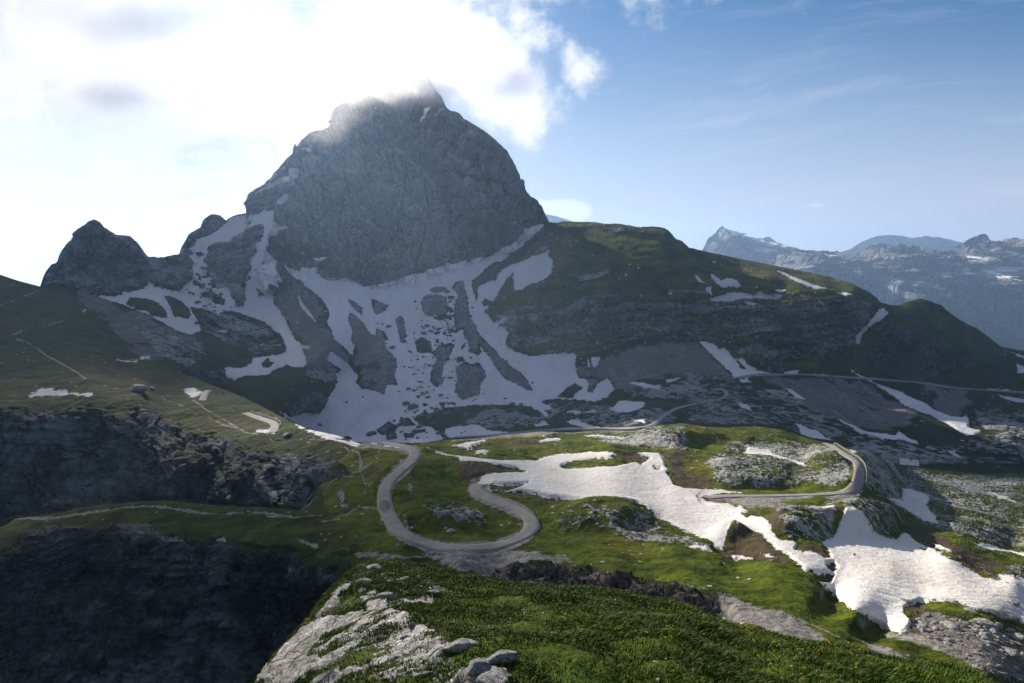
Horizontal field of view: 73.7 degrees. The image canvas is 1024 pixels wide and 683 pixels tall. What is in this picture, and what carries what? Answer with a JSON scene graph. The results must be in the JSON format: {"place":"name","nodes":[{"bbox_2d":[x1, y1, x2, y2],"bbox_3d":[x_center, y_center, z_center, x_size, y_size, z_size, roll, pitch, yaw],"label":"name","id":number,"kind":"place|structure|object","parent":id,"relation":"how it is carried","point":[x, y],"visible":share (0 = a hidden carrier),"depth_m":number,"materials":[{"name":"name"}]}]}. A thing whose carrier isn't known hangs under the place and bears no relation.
{"place":"outdoors","nodes":[
{"label":"outdoors","id":0,"kind":"place"},
{"bbox_2d":[40,219,196,294],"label":"rocky crag","id":1,"kind":"structure","parent":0,"point":[96,256],"depth_m":917.38,"materials":[{"name":"grey stone"}]},
{"bbox_2d":[0,524,345,682],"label":"gorge cliff","id":2,"kind":"structure","parent":0,"point":[115,603],"depth_m":148.52,"materials":[{"name":"grey stone"}]},
{"bbox_2d":[0,275,359,526],"bbox_3d":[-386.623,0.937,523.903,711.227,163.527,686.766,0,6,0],"label":"meadow ridge","id":3,"kind":"structure","parent":0,"point":[82,425],"depth_m":315.97,"materials":[{"name":"green plant"}]},
{"bbox_2d":[131,384,147,391],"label":"boulder","id":4,"kind":"object","parent":3,"relation":"on","point":[139,387],"visible":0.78,"depth_m":352.03,"materials":[{"name":"stone"}]},
{"bbox_2d":[253,411,280,424],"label":"guardrail","id":5,"kind":"object","parent":3,"relation":"on","point":[268,416],"visible":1,"depth_m":316.25,"materials":[{"name":"grey metal"}]},
{"bbox_2d":[282,432,291,436],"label":"boulder","id":6,"kind":"object","parent":3,"relation":"on","point":[286,434],"visible":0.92,"depth_m":278.73,"materials":[{"name":"stone"}]},
{"bbox_2d":[0,486,370,569],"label":"promontory","id":7,"kind":"structure","parent":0,"point":[313,527],"depth_m":169.73,"materials":[{"name":"green plant"}]},
{"bbox_2d":[199,390,212,399],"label":"road","id":8,"kind":"structure","parent":0,"point":[204,395],"depth_m":370.17,"materials":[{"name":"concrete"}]},
{"bbox_2d":[242,412,278,432],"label":"road","id":9,"kind":"structure","parent":0,"point":[274,425],"depth_m":311.10,"materials":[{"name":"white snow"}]},
{"bbox_2d":[255,69,553,293],"bbox_3d":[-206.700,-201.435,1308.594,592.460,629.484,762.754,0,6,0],"label":"mountain","id":10,"kind":"structure","parent":0,"point":[407,178],"depth_m":1070.65,"materials":[{"name":"grey stone"}]},
{"bbox_2d":[377,442,539,551],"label":"road","id":11,"kind":"structure","parent":0,"point":[396,527],"depth_m":157.35,"materials":[{"name":"grey asphalt"}]},
{"bbox_2d":[0,0,1023,285],"label":"sky","id":12,"kind":"structure","parent":0,"point":[817,125],"materials":[{"name":"blue"}]},
{"bbox_2d":[63,154,1023,473],"bbox_3d":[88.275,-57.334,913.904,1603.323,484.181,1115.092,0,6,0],"label":"valley","id":13,"kind":"structure","parent":0,"point":[313,354],"depth_m":732.32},
{"bbox_2d":[401,420,409,424],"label":"boulder","id":14,"kind":"object","parent":13,"relation":"on","point":[404,422],"visible":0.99,"depth_m":645.47,"materials":[{"name":"grey stone"}]},
{"bbox_2d":[407,403,418,409],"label":"boulder","id":15,"kind":"object","parent":13,"relation":"on","point":[411,406],"visible":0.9,"depth_m":677.10,"materials":[{"name":"grey stone"}]},
{"bbox_2d":[898,458,918,467],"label":"mountain hut","id":16,"kind":"object","parent":13,"relation":"on","point":[910,462],"visible":0.82,"depth_m":462.33,"materials":[{"name":"stone"}]},
{"bbox_2d":[545,214,569,222],"bbox_3d":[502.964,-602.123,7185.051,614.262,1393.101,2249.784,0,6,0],"label":"distant mountain","id":17,"kind":"structure","parent":0,"point":[554,219],"depth_m":6362.16,"materials":[{"name":"stone"}]},
{"bbox_2d":[428,559,720,616],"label":"gully wall","id":18,"kind":"structure","parent":0,"point":[540,571],"depth_m":113.72,"materials":[{"name":"grey stone"}]},
{"bbox_2d":[455,388,728,437],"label":"road","id":19,"kind":"structure","parent":0,"point":[658,420],"depth_m":562.48,"materials":[{"name":"grey asphalt"}]},
{"bbox_2d":[252,560,998,682],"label":"grassy rib","id":20,"kind":"object","parent":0,"point":[291,661],"visible":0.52,"depth_m":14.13,"materials":[{"name":"green plant"}]},
{"bbox_2d":[356,578,372,584],"bbox_3d":[-5.455,8.873,25.198,0.638,0.236,0.395,0,6,0],"label":"boulder","id":21,"kind":"object","parent":20,"relation":"on","point":[366,580],"visible":0.72,"depth_m":25.13,"materials":[{"name":"stone"}]},
{"bbox_2d":[366,564,382,569],"bbox_3d":[-6.193,10.171,30.695,0.728,0.255,0.519,-2,6,-14],"label":"boulder","id":22,"kind":"object","parent":20,"relation":"on","point":[377,566],"visible":0.7,"depth_m":30.63,"materials":[{"name":"stone"}]},
{"bbox_2d":[376,592,394,598],"bbox_3d":[-3.966,8.007,21.485,0.604,0.187,0.340,0,6,0],"label":"boulder","id":23,"kind":"object","parent":20,"relation":"on","point":[387,595],"visible":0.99,"depth_m":21.40,"materials":[{"name":"stone"}]},
{"bbox_2d":[318,561,482,679],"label":"white flowers","id":24,"kind":"object","parent":20,"relation":"on","point":[376,616],"visible":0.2,"depth_m":16.93,"materials":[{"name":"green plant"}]},
{"bbox_2d":[408,622,415,627],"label":"boulder","id":25,"kind":"object","parent":20,"relation":"on","point":[412,624],"visible":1,"depth_m":15.83,"materials":[{"name":"stone"}]},
{"bbox_2d":[408,645,424,651],"bbox_3d":[-1.815,5.870,13.070,0.152,0.078,0.381,6,9,44],"label":"boulder","id":26,"kind":"object","parent":20,"relation":"on","point":[414,648],"visible":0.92,"depth_m":13.03,"materials":[{"name":"stone"}]},
{"bbox_2d":[418,634,424,639],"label":"boulder","id":27,"kind":"object","parent":20,"relation":"on","point":[421,637],"visible":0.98,"depth_m":14.02,"materials":[{"name":"stone"}]},
{"bbox_2d":[416,671,433,676],"bbox_3d":[-1.378,5.245,10.759,0.308,0.082,0.108,-4,8,-34],"label":"boulder","id":28,"kind":"object","parent":20,"relation":"on","point":[425,673],"visible":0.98,"depth_m":10.72,"materials":[{"name":"stone"}]},
{"bbox_2d":[424,589,439,593],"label":"boulder","id":29,"kind":"object","parent":20,"relation":"on","point":[434,591],"visible":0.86,"depth_m":22.20,"materials":[{"name":"stone"}]},
{"bbox_2d":[442,638,478,653],"bbox_3d":[-0.944,5.540,12.398,0.708,0.260,0.446,-2,7,-17],"label":"boulder","id":30,"kind":"object","parent":20,"relation":"on","point":[459,645],"visible":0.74,"depth_m":12.26,"materials":[{"name":"stone"}]},
{"bbox_2d":[468,658,490,675],"bbox_3d":[-0.534,4.991,10.463,0.436,0.199,0.313,-5,8,-36],"label":"boulder","id":31,"kind":"object","parent":20,"relation":"on","point":[477,666],"visible":0.86,"depth_m":10.39,"materials":[{"name":"stone"}]},
{"bbox_2d":[475,666,506,682],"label":"boulder","id":32,"kind":"object","parent":20,"relation":"on","point":[492,674],"visible":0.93,"depth_m":10.17,"materials":[{"name":"stone"}]},
{"bbox_2d":[486,650,517,665],"bbox_3d":[-0.195,5.290,11.419,0.681,0.238,0.323,-3,7,-28],"label":"boulder","id":33,"kind":"object","parent":20,"relation":"on","point":[508,656],"visible":0.75,"depth_m":11.32,"materials":[{"name":"stone"}]},
{"bbox_2d":[367,562,867,676],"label":"flowers","id":34,"kind":"object","parent":20,"relation":"on","point":[583,616],"visible":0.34,"depth_m":15.99,"materials":[{"name":"yellow plant"}]},
{"bbox_2d":[461,221,879,371],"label":"grassy hill","id":35,"kind":"structure","parent":0,"point":[569,288],"depth_m":871.07,"materials":[{"name":"green plant"}]},
{"bbox_2d":[321,423,1023,682],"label":"meadow","id":36,"kind":"structure","parent":0,"point":[937,544],"depth_m":160.90,"materials":[{"name":"green plant"}]},
{"bbox_2d":[446,528,455,532],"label":"boulder","id":37,"kind":"object","parent":36,"relation":"on","point":[451,530],"visible":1,"depth_m":147.08,"materials":[{"name":"stone"}]},
{"bbox_2d":[833,443,866,484],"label":"guardrail","id":38,"kind":"object","parent":36,"relation":"on","point":[845,449],"visible":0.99,"depth_m":249.77,"materials":[{"name":"grey metal"}]},
{"bbox_2d":[900,598,912,603],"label":"boulder","id":39,"kind":"object","parent":36,"relation":"on","point":[908,601],"visible":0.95,"depth_m":113.30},
{"bbox_2d":[920,627,926,632],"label":"boulder","id":40,"kind":"object","parent":36,"relation":"on","point":[923,629],"visible":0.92,"depth_m":93.75,"materials":[{"name":"grey stone"}]},
{"bbox_2d":[921,613,930,616],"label":"boulder","id":41,"kind":"object","parent":36,"relation":"on","point":[926,614],"visible":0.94,"depth_m":105.33,"materials":[{"name":"grey stone"}]},
{"bbox_2d":[932,626,940,630],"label":"boulder","id":42,"kind":"object","parent":36,"relation":"on","point":[935,628],"visible":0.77,"depth_m":95.20,"materials":[{"name":"grey stone"}]},
{"bbox_2d":[936,632,945,636],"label":"boulder","id":43,"kind":"object","parent":36,"relation":"on","point":[941,634],"visible":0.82,"depth_m":91.77,"materials":[{"name":"grey stone"}]},
{"bbox_2d":[943,641,952,645],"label":"boulder","id":44,"kind":"object","parent":36,"relation":"on","point":[947,643],"visible":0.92,"depth_m":86.70,"materials":[{"name":"grey stone"}]},
{"bbox_2d":[944,637,955,642],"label":"boulder","id":45,"kind":"object","parent":36,"relation":"on","point":[948,639],"visible":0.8,"depth_m":88.06,"materials":[{"name":"grey stone"}]},
{"bbox_2d":[942,621,962,630],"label":"boulder","id":46,"kind":"object","parent":36,"relation":"on","point":[952,625],"visible":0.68,"depth_m":98.54,"materials":[{"name":"grey stone"}]},
{"bbox_2d":[964,607,978,614],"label":"boulder","id":47,"kind":"object","parent":36,"relation":"on","point":[970,610],"visible":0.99,"depth_m":111.55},
{"bbox_2d":[979,632,993,640],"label":"boulder","id":48,"kind":"object","parent":36,"relation":"on","point":[987,635],"visible":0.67,"depth_m":96.04,"materials":[{"name":"grey stone"}]},
{"bbox_2d":[974,618,999,630],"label":"boulder","id":49,"kind":"object","parent":36,"relation":"on","point":[988,623],"visible":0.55,"depth_m":106.27,"materials":[{"name":"grey stone"}]},
{"bbox_2d":[983,640,994,644],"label":"boulder","id":50,"kind":"object","parent":36,"relation":"on","point":[990,642],"visible":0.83,"depth_m":94.44,"materials":[{"name":"grey stone"}]},
{"bbox_2d":[990,628,998,635],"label":"boulder","id":51,"kind":"object","parent":36,"relation":"on","point":[994,630],"visible":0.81,"depth_m":102.43,"materials":[{"name":"grey stone"}]},
{"bbox_2d":[995,622,1003,628],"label":"boulder","id":52,"kind":"object","parent":36,"relation":"on","point":[1000,625],"visible":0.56,"depth_m":109.11,"materials":[{"name":"grey stone"}]},
{"bbox_2d":[991,605,1020,620],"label":"boulder","id":53,"kind":"object","parent":36,"relation":"on","point":[1001,612],"visible":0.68,"depth_m":114.03,"materials":[{"name":"grey stone"}]},
{"bbox_2d":[1002,648,1020,659],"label":"boulder","id":54,"kind":"object","parent":36,"relation":"on","point":[1014,654],"visible":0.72,"depth_m":92.92,"materials":[{"name":"grey stone"}]},
{"bbox_2d":[1005,596,1019,605],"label":"boulder","id":55,"kind":"object","parent":36,"relation":"on","point":[1014,602],"visible":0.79,"depth_m":122.17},
{"bbox_2d":[1010,633,1023,642],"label":"boulder","id":56,"kind":"object","parent":36,"relation":"on","point":[1018,637],"visible":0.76,"depth_m":108.31,"materials":[{"name":"grey stone"}]},
{"bbox_2d":[701,226,797,262],"bbox_3d":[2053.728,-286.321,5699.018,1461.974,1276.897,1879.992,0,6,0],"label":"mountain","id":57,"kind":"structure","parent":0,"point":[722,240],"depth_m":4987.48,"materials":[{"name":"stone"}]},
{"bbox_2d":[705,443,864,498],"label":"road","id":58,"kind":"structure","parent":0,"point":[855,485],"depth_m":201.81,"materials":[{"name":"grey asphalt"}]},
{"bbox_2d":[732,373,1023,392],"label":"road","id":59,"kind":"structure","parent":0,"point":[851,377],"depth_m":751.70,"materials":[{"name":"grey asphalt"}]},
{"bbox_2d":[763,234,1023,340],"bbox_3d":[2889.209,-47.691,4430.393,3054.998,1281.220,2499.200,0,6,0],"label":"mountain","id":60,"kind":"structure","parent":0,"point":[977,282],"depth_m":3839.31,"materials":[{"name":"stone"}]},
{"bbox_2d":[839,235,961,255],"bbox_3d":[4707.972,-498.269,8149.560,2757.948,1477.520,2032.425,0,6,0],"label":"distant mountain","id":61,"kind":"structure","parent":0,"point":[939,244],"depth_m":7475.98,"materials":[{"name":"grey stone"}]},
{"bbox_2d":[827,298,1023,377],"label":"rocky knoll","id":62,"kind":"structure","parent":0,"point":[923,337],"depth_m":823.34,"materials":[{"name":"green plant"}]},
{"bbox_2d":[993,340,1023,350],"bbox_3d":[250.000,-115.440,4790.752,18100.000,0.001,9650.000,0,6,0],"label":"ground","id":63,"kind":"structure","parent":0,"point":[1016,344],"depth_m":3635.43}
]}

